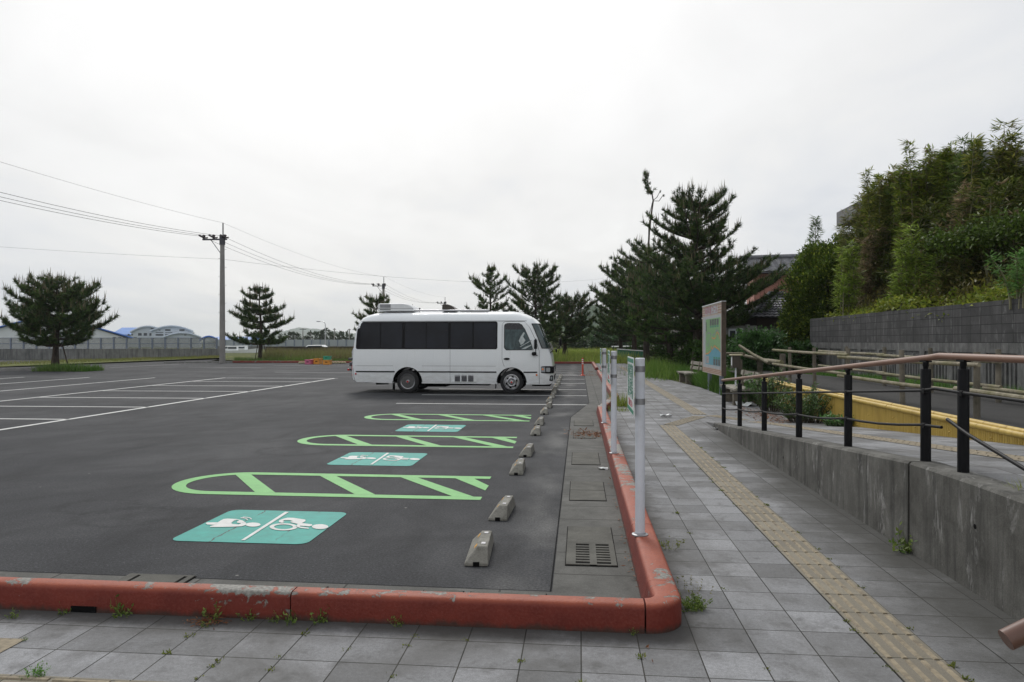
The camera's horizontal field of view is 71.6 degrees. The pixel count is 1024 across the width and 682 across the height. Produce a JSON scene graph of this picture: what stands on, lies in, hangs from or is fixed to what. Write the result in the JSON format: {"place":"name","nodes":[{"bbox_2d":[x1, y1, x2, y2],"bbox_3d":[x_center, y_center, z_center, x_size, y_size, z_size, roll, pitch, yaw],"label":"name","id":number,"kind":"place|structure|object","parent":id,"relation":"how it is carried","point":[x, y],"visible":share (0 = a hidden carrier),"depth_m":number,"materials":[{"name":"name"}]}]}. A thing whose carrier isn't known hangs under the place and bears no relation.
{"place":"outdoors","nodes":[
{"label":"outdoors","id":0,"kind":"place"},
{"bbox_2d":[30,361,104,371],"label":"grass","id":1,"kind":"structure","parent":0,"point":[64,367],"depth_m":37.58,"materials":[{"name":"green plant"}]},
{"bbox_2d":[3,358,218,366],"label":"roadside rise","id":2,"kind":"structure","parent":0,"point":[152,362],"depth_m":51.18,"materials":[{"name":"concrete"}]},
{"bbox_2d":[0,355,250,366],"bbox_3d":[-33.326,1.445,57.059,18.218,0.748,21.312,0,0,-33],"label":"grass","id":3,"kind":"structure","parent":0,"point":[110,359],"depth_m":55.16,"materials":[{"name":"green plant"}]},
{"bbox_2d":[233,353,351,360],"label":"grass","id":4,"kind":"structure","parent":0,"point":[243,358],"depth_m":54.56,"materials":[{"name":"green plant"}]},
{"bbox_2d":[0,360,596,591],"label":"parking lot","id":5,"kind":"structure","parent":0,"point":[93,495],"depth_m":8.62,"materials":[{"name":"grey asphalt"}]},
{"bbox_2d":[0,268,118,365],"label":"pine tree","id":6,"kind":"object","parent":5,"relation":"on","point":[35,308],"visible":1,"depth_m":38.76,"materials":[{"name":"green plant"}]},
{"bbox_2d":[0,378,334,429],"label":"parking line","id":7,"kind":"object","parent":5,"relation":"on","point":[145,407],"visible":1,"depth_m":16.57,"materials":[{"name":"white paint"}]},
{"bbox_2d":[198,223,228,362],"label":"utility pole","id":8,"kind":"object","parent":5,"relation":"on","point":[222,238],"visible":0.95,"depth_m":51.37,"materials":[{"name":"concrete"}]},
{"bbox_2d":[173,510,345,543],"bbox_3d":[-2.113,1.574,6.081,1.125,0.004,1.040,0,0,5],"label":"accessible bay marking","id":9,"kind":"object","parent":5,"relation":"on","point":[270,526],"visible":1,"depth_m":6.01,"materials":[{"name":"teal paint"}]},
{"bbox_2d":[13,374,588,590],"bbox_3d":[-3.259,1.574,27.867,12.254,0.001,45.930,0,0,5],"label":"gutter joint","id":10,"kind":"object","parent":5,"relation":"on","point":[402,585],"visible":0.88,"depth_m":4.78,"materials":[{"name":"grey concrete"}]},
{"bbox_2d":[0,364,640,597],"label":"gutter","id":11,"kind":"object","parent":5,"relation":"on","point":[619,581],"visible":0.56,"depth_m":5.40,"materials":[{"name":"concrete"}]},
{"bbox_2d":[117,573,196,582],"bbox_3d":[-2.359,1.570,4.628,0.470,0.012,0.290,0,0,5],"label":"drain grate","id":12,"kind":"object","parent":11,"relation":"on","point":[158,578],"visible":0.46,"depth_m":4.69,"materials":[{"name":"concrete"}]},
{"bbox_2d":[571,452,599,464],"bbox_3d":[0.990,1.571,9.549,0.370,0.008,1.000,0,0,5],"label":"drain cover","id":13,"kind":"object","parent":11,"relation":"on","point":[585,458],"visible":1,"depth_m":9.50,"materials":[{"name":"concrete"}]},
{"bbox_2d":[569,481,606,500],"bbox_3d":[0.794,1.571,7.483,0.370,0.008,0.950,0,0,5],"label":"drain cover","id":14,"kind":"object","parent":11,"relation":"on","point":[586,491],"visible":1,"depth_m":7.41,"materials":[{"name":"concrete"}]},
{"bbox_2d":[565,526,617,566],"bbox_3d":[0.606,1.570,5.492,0.370,0.012,1.050,0,0,5],"label":"drain grate","id":15,"kind":"object","parent":11,"relation":"on","point":[591,546],"visible":1,"depth_m":5.40,"materials":[{"name":"concrete"}]},
{"bbox_2d":[172,472,490,499],"bbox_3d":[-2.001,1.576,7.834,3.502,0.001,1.220,0,0,5],"label":"hatched strip","id":16,"kind":"object","parent":5,"relation":"on","point":[255,485],"visible":1,"depth_m":7.71,"materials":[{"name":"green paint"}]},
{"bbox_2d":[0,361,680,633],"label":"kerb","id":17,"kind":"structure","parent":5,"relation":"on","point":[655,608],"depth_m":4.03,"materials":[{"name":"red paint"}]},
{"bbox_2d":[600,348,607,422],"bbox_3d":[1.629,0.772,12.567,0.122,1.310,0.620,0,0,5],"label":"parking sign","id":18,"kind":"object","parent":17,"relation":"on","point":[603,353],"visible":1,"depth_m":12.40,"materials":[{"name":"metal"}]},
{"bbox_2d":[608,350,617,453],"bbox_3d":[1.314,0.772,9.208,0.122,1.310,0.620,0,0,5],"label":"parking sign","id":19,"kind":"object","parent":17,"relation":"on","point":[613,358],"visible":1,"depth_m":9.04,"materials":[{"name":"metal"}]},
{"bbox_2d":[627,356,647,536],"bbox_3d":[0.957,0.772,5.375,0.122,1.310,0.620,0,0,5],"label":"parking sign","id":20,"kind":"object","parent":17,"relation":"on","point":[638,368],"visible":1,"depth_m":5.21,"materials":[{"name":"white metal"}]},
{"bbox_2d":[327,452,426,465],"bbox_3d":[-1.785,1.574,9.546,1.125,0.004,1.040,0,0,5],"label":"accessible bay marking","id":21,"kind":"object","parent":5,"relation":"on","point":[380,459],"visible":1,"depth_m":9.48,"materials":[{"name":"teal paint"}]},
{"bbox_2d":[297,435,516,447],"bbox_3d":[-1.675,1.576,11.278,3.502,0.001,1.220,0,0,5],"label":"hatched strip","id":22,"kind":"object","parent":5,"relation":"on","point":[362,443],"visible":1,"depth_m":11.18,"materials":[{"name":"green paint"}]},
{"bbox_2d":[395,424,465,431],"bbox_3d":[-1.464,1.574,12.931,1.125,0.004,1.040,0,0,5],"label":"accessible bay marking","id":23,"kind":"object","parent":5,"relation":"on","point":[432,428],"visible":1,"depth_m":12.86,"materials":[{"name":"teal paint"}]},
{"bbox_2d":[364,414,530,420],"bbox_3d":[-1.344,1.576,14.773,3.502,0.001,1.220,0,0,5],"label":"hatched strip","id":24,"kind":"object","parent":5,"relation":"on","point":[447,415],"visible":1,"depth_m":14.71,"materials":[{"name":"green paint"}]},
{"bbox_2d":[347,304,561,393],"bbox_3d":[-1.798,0.193,22.527,6.700,2.775,2.285,0,0,5],"label":"minibus","id":25,"kind":"object","parent":5,"relation":"on","point":[447,345],"visible":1,"depth_m":21.65,"materials":[{"name":"white paint"}]},
{"bbox_2d":[502,321,538,365],"bbox_3d":[0.262,0.334,21.421,1.137,1.894,0.145,0,0,5],"label":"door","id":26,"kind":"structure","parent":25,"relation":"in","point":[518,339],"depth_m":21.41,"materials":[{"name":"white paint"}]},
{"bbox_2d":[464,531,493,566],"bbox_3d":[-0.239,1.518,5.284,0.169,0.119,0.621,0,0,2],"label":"wheel stop","id":27,"kind":"object","parent":5,"relation":"on","point":[479,552],"visible":1,"depth_m":5.07,"materials":[{"name":"concrete"}]},
{"bbox_2d":[488,495,515,520],"bbox_3d":[-0.088,1.518,6.546,0.169,0.119,0.621,0,0,7],"label":"wheel stop","id":28,"kind":"object","parent":5,"relation":"on","point":[504,508],"visible":1,"depth_m":6.32,"materials":[{"name":"concrete"}]},
{"bbox_2d":[261,344,352,360],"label":"tall grass","id":29,"kind":"structure","parent":0,"point":[334,353],"depth_m":57.14,"materials":[{"name":"green plant"}]},
{"bbox_2d":[265,327,355,339],"bbox_3d":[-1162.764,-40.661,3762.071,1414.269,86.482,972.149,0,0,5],"label":"mountains","id":30,"kind":"structure","parent":0,"point":[299,331],"depth_m":3832.74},
{"bbox_2d":[128,342,769,407],"bbox_3d":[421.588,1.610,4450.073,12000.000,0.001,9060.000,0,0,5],"label":"ground","id":31,"kind":"structure","parent":0,"point":[238,354],"depth_m":95.44,"materials":[{"name":"green plant"}]},
{"bbox_2d":[0,320,136,348],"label":"harbour shed","id":32,"kind":"structure","parent":31,"relation":"on","point":[7,334],"depth_m":153.25,"materials":[{"name":"grey metal"}]},
{"bbox_2d":[0,338,218,359],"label":"sea wall","id":33,"kind":"structure","parent":31,"relation":"on","point":[32,354],"depth_m":62.00,"materials":[{"name":"concrete"}]},
{"bbox_2d":[130,326,157,346],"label":"arched hall","id":34,"kind":"structure","parent":31,"relation":"on","point":[143,333],"depth_m":199.40,"materials":[{"name":"metal"}]},
{"bbox_2d":[150,325,194,346],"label":"arched hall","id":35,"kind":"structure","parent":31,"relation":"on","point":[158,334],"depth_m":194.08,"materials":[{"name":"metal"}]},
{"bbox_2d":[163,332,201,347],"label":"arched hall","id":36,"kind":"structure","parent":31,"relation":"on","point":[184,337],"depth_m":188.01,"materials":[{"name":"metal"}]},
{"bbox_2d":[225,283,295,357],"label":"pine tree","id":37,"kind":"object","parent":31,"relation":"on","point":[247,314],"visible":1,"depth_m":57.04,"materials":[{"name":"green plant"}]},
{"bbox_2d":[218,340,354,348],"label":"harbour screen","id":38,"kind":"object","parent":31,"relation":"on","point":[305,343],"visible":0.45,"depth_m":150.10,"materials":[{"name":"concrete"}]},
{"bbox_2d":[352,291,389,330],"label":"pine tree","id":39,"kind":"object","parent":31,"relation":"on","point":[376,301],"visible":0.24,"depth_m":69.48,"materials":[{"name":"green plant"}]},
{"bbox_2d":[465,262,520,311],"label":"pine tree","id":40,"kind":"object","parent":31,"relation":"on","point":[491,291],"visible":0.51,"depth_m":57.61,"materials":[{"name":"green plant"}]},
{"bbox_2d":[501,259,574,341],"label":"pine tree","id":41,"kind":"object","parent":31,"relation":"on","point":[539,288],"visible":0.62,"depth_m":56.17,"materials":[{"name":"green plant"}]},
{"bbox_2d":[545,290,600,354],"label":"pine tree","id":42,"kind":"object","parent":31,"relation":"on","point":[577,325],"visible":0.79,"depth_m":61.86,"materials":[{"name":"green plant"}]},
{"bbox_2d":[552,346,642,363],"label":"grass","id":43,"kind":"structure","parent":31,"relation":"on","point":[587,355],"depth_m":53.57,"materials":[{"name":"green plant"}]},
{"bbox_2d":[586,331,643,349],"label":"bush","id":44,"kind":"object","parent":31,"relation":"on","point":[594,342],"visible":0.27,"depth_m":104.17,"materials":[{"name":"green plant"}]},
{"bbox_2d":[587,281,643,348],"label":"pine tree","id":45,"kind":"object","parent":31,"relation":"on","point":[603,310],"visible":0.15,"depth_m":65.56,"materials":[{"name":"green plant"}]},
{"bbox_2d":[617,355,690,380],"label":"grass","id":46,"kind":"structure","parent":31,"relation":"on","point":[664,370],"depth_m":31.01,"materials":[{"name":"green plant"}]},
{"bbox_2d":[713,423,1023,620],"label":"retaining wall","id":47,"kind":"structure","parent":31,"relation":"on","point":[965,530],"depth_m":5.07,"materials":[{"name":"concrete"}]},
{"bbox_2d":[721,353,1023,472],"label":"railing","id":48,"kind":"object","parent":47,"relation":"on","point":[964,394],"visible":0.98,"depth_m":5.37,"materials":[{"name":"black metal"}]},
{"bbox_2d":[761,378,1023,444],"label":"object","id":49,"kind":"object","parent":31,"relation":"on","point":[868,409],"visible":0.37,"depth_m":10.56,"materials":[{"name":"yellow paint"}]},
{"bbox_2d":[808,298,1023,390],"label":"block wall","id":50,"kind":"structure","parent":31,"relation":"on","point":[989,327],"depth_m":17.90,"materials":[{"name":"concrete"}]},
{"bbox_2d":[0,363,1023,681],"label":"pavement","id":51,"kind":"structure","parent":0,"point":[776,613],"depth_m":3.87,"materials":[{"name":"tile"}]},
{"bbox_2d":[0,674,162,681],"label":"tactile strip","id":52,"kind":"object","parent":51,"relation":"on","point":[11,678],"visible":1,"depth_m":3.30,"materials":[{"name":"tile"}]},
{"bbox_2d":[162,440,974,681],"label":"weeds","id":53,"kind":"object","parent":51,"relation":"on","point":[644,654],"visible":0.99,"depth_m":3.59,"materials":[{"name":"green plant"}]},
{"bbox_2d":[620,367,706,414],"bbox_3d":[5.447,1.571,29.930,0.298,0.007,29.380,0,0,5],"label":"tactile strip","id":54,"kind":"object","parent":51,"relation":"on","point":[684,405],"visible":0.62,"depth_m":19.27,"materials":[{"name":"tile"}]},
{"bbox_2d":[677,361,701,383],"bbox_3d":[6.731,1.157,26.890,0.629,0.847,1.800,0,0,1],"label":"bench","id":55,"kind":"object","parent":51,"relation":"on","point":[684,378],"visible":0.71,"depth_m":26.67,"materials":[{"name":"grey wood"}]},
{"bbox_2d":[681,590,712,611],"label":"weed","id":56,"kind":"object","parent":51,"relation":"on","point":[697,604],"visible":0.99,"depth_m":4.18,"materials":[{"name":"green plant"}]},
{"bbox_2d":[702,301,725,394],"bbox_3d":[6.277,0.230,21.991,0.210,2.800,3.280,0,0,5],"label":"information board","id":57,"kind":"object","parent":51,"relation":"on","point":[713,338],"visible":1,"depth_m":21.52,"materials":[{"name":"grey plastic"}]},
{"bbox_2d":[720,370,759,404],"bbox_3d":[5.801,1.157,18.134,0.629,0.847,1.800,0,0,5],"label":"bench","id":58,"kind":"object","parent":51,"relation":"on","point":[731,388],"visible":0.59,"depth_m":17.94,"materials":[{"name":"grey wood"}]},
{"bbox_2d":[749,367,790,411],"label":"weed shrub","id":59,"kind":"object","parent":51,"relation":"on","point":[772,380],"visible":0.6,"depth_m":16.06,"materials":[{"name":"green plant"}]},
{"bbox_2d":[769,381,832,422],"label":"weed shrub","id":60,"kind":"object","parent":51,"relation":"on","point":[814,401],"visible":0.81,"depth_m":13.76,"materials":[{"name":"green plant"}]},
{"bbox_2d":[660,425,968,681],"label":"tactile strip","id":61,"kind":"object","parent":51,"relation":"on","point":[892,641],"visible":1,"depth_m":4.50,"materials":[{"name":"tile"}]},
{"bbox_2d":[889,522,917,553],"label":"weed","id":62,"kind":"object","parent":51,"relation":"on","point":[906,547],"visible":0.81,"depth_m":5.33,"materials":[{"name":"green plant"}]},
{"bbox_2d":[0,0,1023,341],"label":"sky","id":63,"kind":"structure","parent":0,"point":[436,141],"materials":[{"name":"white"}]},
{"bbox_2d":[738,254,797,303],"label":"roof","id":64,"kind":"structure","parent":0,"point":[787,258],"depth_m":48.46,"materials":[{"name":"tile"}]},
{"bbox_2d":[706,422,1023,487],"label":"ramp pavement","id":65,"kind":"structure","parent":0,"point":[1001,469],"depth_m":7.47,"materials":[{"name":"concrete"}]},
{"bbox_2d":[771,424,1023,461],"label":"tactile strip","id":66,"kind":"object","parent":65,"relation":"on","point":[984,453],"visible":0.81,"depth_m":7.85,"materials":[{"name":"tile"}]},
{"bbox_2d":[727,370,1023,428],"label":"path","id":67,"kind":"structure","parent":0,"point":[1008,413],"depth_m":12.60,"materials":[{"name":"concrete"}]},
{"bbox_2d":[772,347,1023,417],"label":"log fence","id":68,"kind":"object","parent":67,"relation":"on","point":[902,384],"visible":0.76,"depth_m":11.71,"materials":[{"name":"brown wood"}]},
{"bbox_2d":[818,346,1023,402],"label":"log fence","id":69,"kind":"object","parent":67,"relation":"on","point":[997,387],"visible":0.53,"depth_m":14.23,"materials":[{"name":"brown wood"}]},
{"bbox_2d":[865,270,1013,342],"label":"bamboo slope","id":70,"kind":"structure","parent":0,"point":[929,303],"depth_m":21.23,"materials":[{"name":"green plant"}]},
{"bbox_2d":[826,238,866,314],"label":"bamboo","id":71,"kind":"object","parent":70,"relation":"on","point":[845,293],"visible":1,"depth_m":25.44,"materials":[{"name":"green plant"}]},
{"bbox_2d":[834,192,876,305],"bbox_3d":[14.034,-3.641,28.381,2.248,4.527,2.636,0,0,5],"label":"bamboo","id":72,"kind":"object","parent":70,"relation":"on","point":[855,220],"visible":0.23,"depth_m":28.59,"materials":[{"name":"green plant"}]},
{"bbox_2d":[853,223,890,307],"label":"bamboo","id":73,"kind":"object","parent":70,"relation":"on","point":[867,288],"visible":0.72,"depth_m":25.72,"materials":[{"name":"green plant"}]},
{"bbox_2d":[857,172,888,300],"bbox_3d":[14.189,-3.992,27.666,1.811,5.245,2.018,0,0,5],"label":"bamboo","id":74,"kind":"object","parent":70,"relation":"on","point":[872,188],"visible":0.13,"depth_m":27.26,"materials":[{"name":"green plant"}]},
{"bbox_2d":[857,163,903,299],"bbox_3d":[13.873,-3.858,26.147,2.033,5.396,2.418,0,0,5],"label":"bamboo","id":75,"kind":"object","parent":70,"relation":"on","point":[882,211],"visible":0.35,"depth_m":25.95,"materials":[{"name":"green plant"}]},
{"bbox_2d":[881,238,913,307],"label":"bamboo","id":76,"kind":"object","parent":70,"relation":"on","point":[892,283],"visible":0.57,"depth_m":21.53,"materials":[{"name":"green plant"}]},
{"bbox_2d":[882,158,938,301],"bbox_3d":[14.240,-3.898,25.080,2.304,5.310,2.950,0,0,5],"label":"bamboo","id":77,"kind":"object","parent":70,"relation":"on","point":[886,191],"visible":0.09,"depth_m":24.65,"materials":[{"name":"green plant"}]},
{"bbox_2d":[894,218,931,299],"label":"bamboo","id":78,"kind":"object","parent":70,"relation":"on","point":[910,266],"visible":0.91,"depth_m":21.12,"materials":[{"name":"green plant"}]},
{"bbox_2d":[821,275,1020,321],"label":"creepers","id":79,"kind":"object","parent":70,"relation":"on","point":[893,304],"visible":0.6,"depth_m":19.59,"materials":[{"name":"green plant"}]},
{"bbox_2d":[887,139,956,289],"bbox_3d":[14.056,-3.986,24.296,2.352,5.602,2.472,0,0,5],"label":"bamboo","id":80,"kind":"object","parent":70,"relation":"on","point":[923,178],"visible":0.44,"depth_m":23.81,"materials":[{"name":"green plant"}]},
{"bbox_2d":[828,159,1023,306],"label":"bamboo thicket","id":81,"kind":"object","parent":70,"relation":"on","point":[980,212],"visible":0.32,"depth_m":19.98,"materials":[{"name":"green plant"}]},
{"bbox_2d":[828,207,1023,306],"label":"undergrowth","id":82,"kind":"object","parent":70,"relation":"on","point":[883,277],"visible":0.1,"depth_m":19.66,"materials":[{"name":"green plant"}]},
{"bbox_2d":[837,149,1023,225],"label":"hill building","id":83,"kind":"structure","parent":70,"relation":"on","point":[839,213],"depth_m":40.33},
{"bbox_2d":[844,248,1023,312],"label":"creepers","id":84,"kind":"object","parent":70,"relation":"on","point":[970,287],"visible":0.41,"depth_m":19.28,"materials":[{"name":"green plant"}]},
{"bbox_2d":[918,252,950,304],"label":"bamboo","id":85,"kind":"object","parent":70,"relation":"on","point":[935,267],"visible":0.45,"depth_m":20.49,"materials":[{"name":"green plant"}]},
{"bbox_2d":[927,139,963,252],"bbox_3d":[14.130,-4.026,22.947,1.233,5.138,1.297,0,0,5],"label":"bamboo","id":86,"kind":"object","parent":70,"relation":"on","point":[947,153],"visible":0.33,"depth_m":22.94,"materials":[{"name":"green plant"}]},
{"bbox_2d":[930,248,983,301],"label":"bamboo","id":87,"kind":"object","parent":70,"relation":"on","point":[944,281],"visible":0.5,"depth_m":19.72,"materials":[{"name":"green plant"}]},
{"bbox_2d":[903,202,1023,267],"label":"vine hedge","id":88,"kind":"object","parent":70,"relation":"on","point":[1008,226],"visible":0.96,"depth_m":18.14,"materials":[{"name":"green plant"}]},
{"bbox_2d":[941,178,991,282],"bbox_3d":[13.157,-2.969,20.401,1.523,3.294,2.035,0,0,5],"label":"bamboo","id":89,"kind":"object","parent":70,"relation":"on","point":[960,200],"visible":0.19,"depth_m":20.23,"materials":[{"name":"green plant"}]},
{"bbox_2d":[942,132,999,267],"bbox_3d":[13.851,-3.894,21.213,1.616,4.721,2.206,0,0,17],"label":"bamboo","id":90,"kind":"object","parent":70,"relation":"on","point":[958,180],"visible":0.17,"depth_m":21.24,"materials":[{"name":"green plant"}]},
{"bbox_2d":[953,118,1023,281],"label":"bamboo","id":91,"kind":"object","parent":70,"relation":"on","point":[1010,155],"visible":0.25,"depth_m":20.34,"materials":[{"name":"green plant"}]},
{"bbox_2d":[982,245,1023,308],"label":"bamboo","id":92,"kind":"object","parent":70,"relation":"on","point":[1015,273],"visible":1,"depth_m":14.58,"materials":[{"name":"green plant"}]},
{"bbox_2d":[998,618,1023,649],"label":"handrail","id":93,"kind":"object","parent":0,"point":[1011,636],"visible":1,"depth_m":1.41,"materials":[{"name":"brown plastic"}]},
{"label":"bank soil","id":94,"kind":"structure","parent":0,"visible":0},
{"bbox_2d":[597,257,656,349],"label":"pine tree","id":95,"kind":"object","parent":94,"relation":"on","point":[613,271],"visible":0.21,"depth_m":55.14,"materials":[{"name":"green plant"}]},
{"bbox_2d":[588,168,683,365],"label":"pine tree","id":96,"kind":"object","parent":94,"relation":"on","point":[614,301],"visible":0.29,"depth_m":44.73,"materials":[{"name":"green plant"}]},
{"bbox_2d":[620,263,692,364],"bbox_3d":[8.791,-1.601,40.251,5.158,6.663,5.919,0,0,5],"label":"pine tree","id":97,"kind":"object","parent":94,"relation":"on","point":[652,327],"visible":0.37,"depth_m":39.97,"materials":[{"name":"green plant"}]},
{"bbox_2d":[652,331,689,364],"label":"bush","id":98,"kind":"object","parent":94,"relation":"on","point":[660,350],"visible":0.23,"depth_m":40.55,"materials":[{"name":"green plant"}]},
{"bbox_2d":[672,336,692,366],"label":"bush","id":99,"kind":"object","parent":94,"relation":"on","point":[683,356],"visible":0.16,"depth_m":35.90,"materials":[{"name":"green plant"}]},
{"bbox_2d":[616,179,790,360],"bbox_3d":[9.265,-3.099,35.331,8.640,9.657,8.329,0,0,-32],"label":"pine tree","id":100,"kind":"object","parent":94,"relation":"on","point":[696,292],"visible":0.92,"depth_m":33.92,"materials":[{"name":"green plant"}]},
{"bbox_2d":[686,333,745,366],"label":"bush","id":101,"kind":"object","parent":94,"relation":"on","point":[697,346],"visible":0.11,"depth_m":32.85,"materials":[{"name":"green plant"}]},
{"bbox_2d":[684,365,765,394],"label":"grass","id":102,"kind":"structure","parent":94,"relation":"on","point":[714,387],"depth_m":22.85,"materials":[{"name":"green plant"}]},
{"bbox_2d":[726,344,785,379],"bbox_3d":[7.203,0.885,21.367,0.623,1.590,4.721,0,0,-7],"label":"broken log fence","id":103,"kind":"object","parent":94,"relation":"on","point":[761,360],"visible":0.43,"depth_m":20.83,"materials":[{"name":"brown wood"}]},
{"bbox_2d":[726,324,794,371],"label":"bush","id":104,"kind":"object","parent":94,"relation":"on","point":[761,341],"visible":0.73,"depth_m":25.49,"materials":[{"name":"green plant"}]},
{"bbox_2d":[726,291,834,369],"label":"house","id":105,"kind":"structure","parent":94,"relation":"on","point":[767,319],"depth_m":35.00,"materials":[{"name":"tile"}]},
{"bbox_2d":[773,233,875,364],"bbox_3d":[13.691,-1.468,30.712,4.547,6.798,4.213,0,0,-25],"label":"broadleaf tree","id":106,"kind":"object","parent":94,"relation":"on","point":[812,272],"visible":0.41,"depth_m":30.12,"materials":[{"name":"green plant"}]},
{"label":"wall foot soil","id":107,"kind":"structure","parent":0,"visible":0},
{"bbox_2d":[783,338,821,370],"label":"bush","id":108,"kind":"object","parent":107,"relation":"on","point":[799,361],"visible":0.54,"depth_m":26.17,"materials":[{"name":"green plant"}]},
{"bbox_2d":[795,365,1023,394],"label":"grass","id":109,"kind":"structure","parent":107,"relation":"on","point":[938,384],"depth_m":19.23,"materials":[{"name":"green plant"}]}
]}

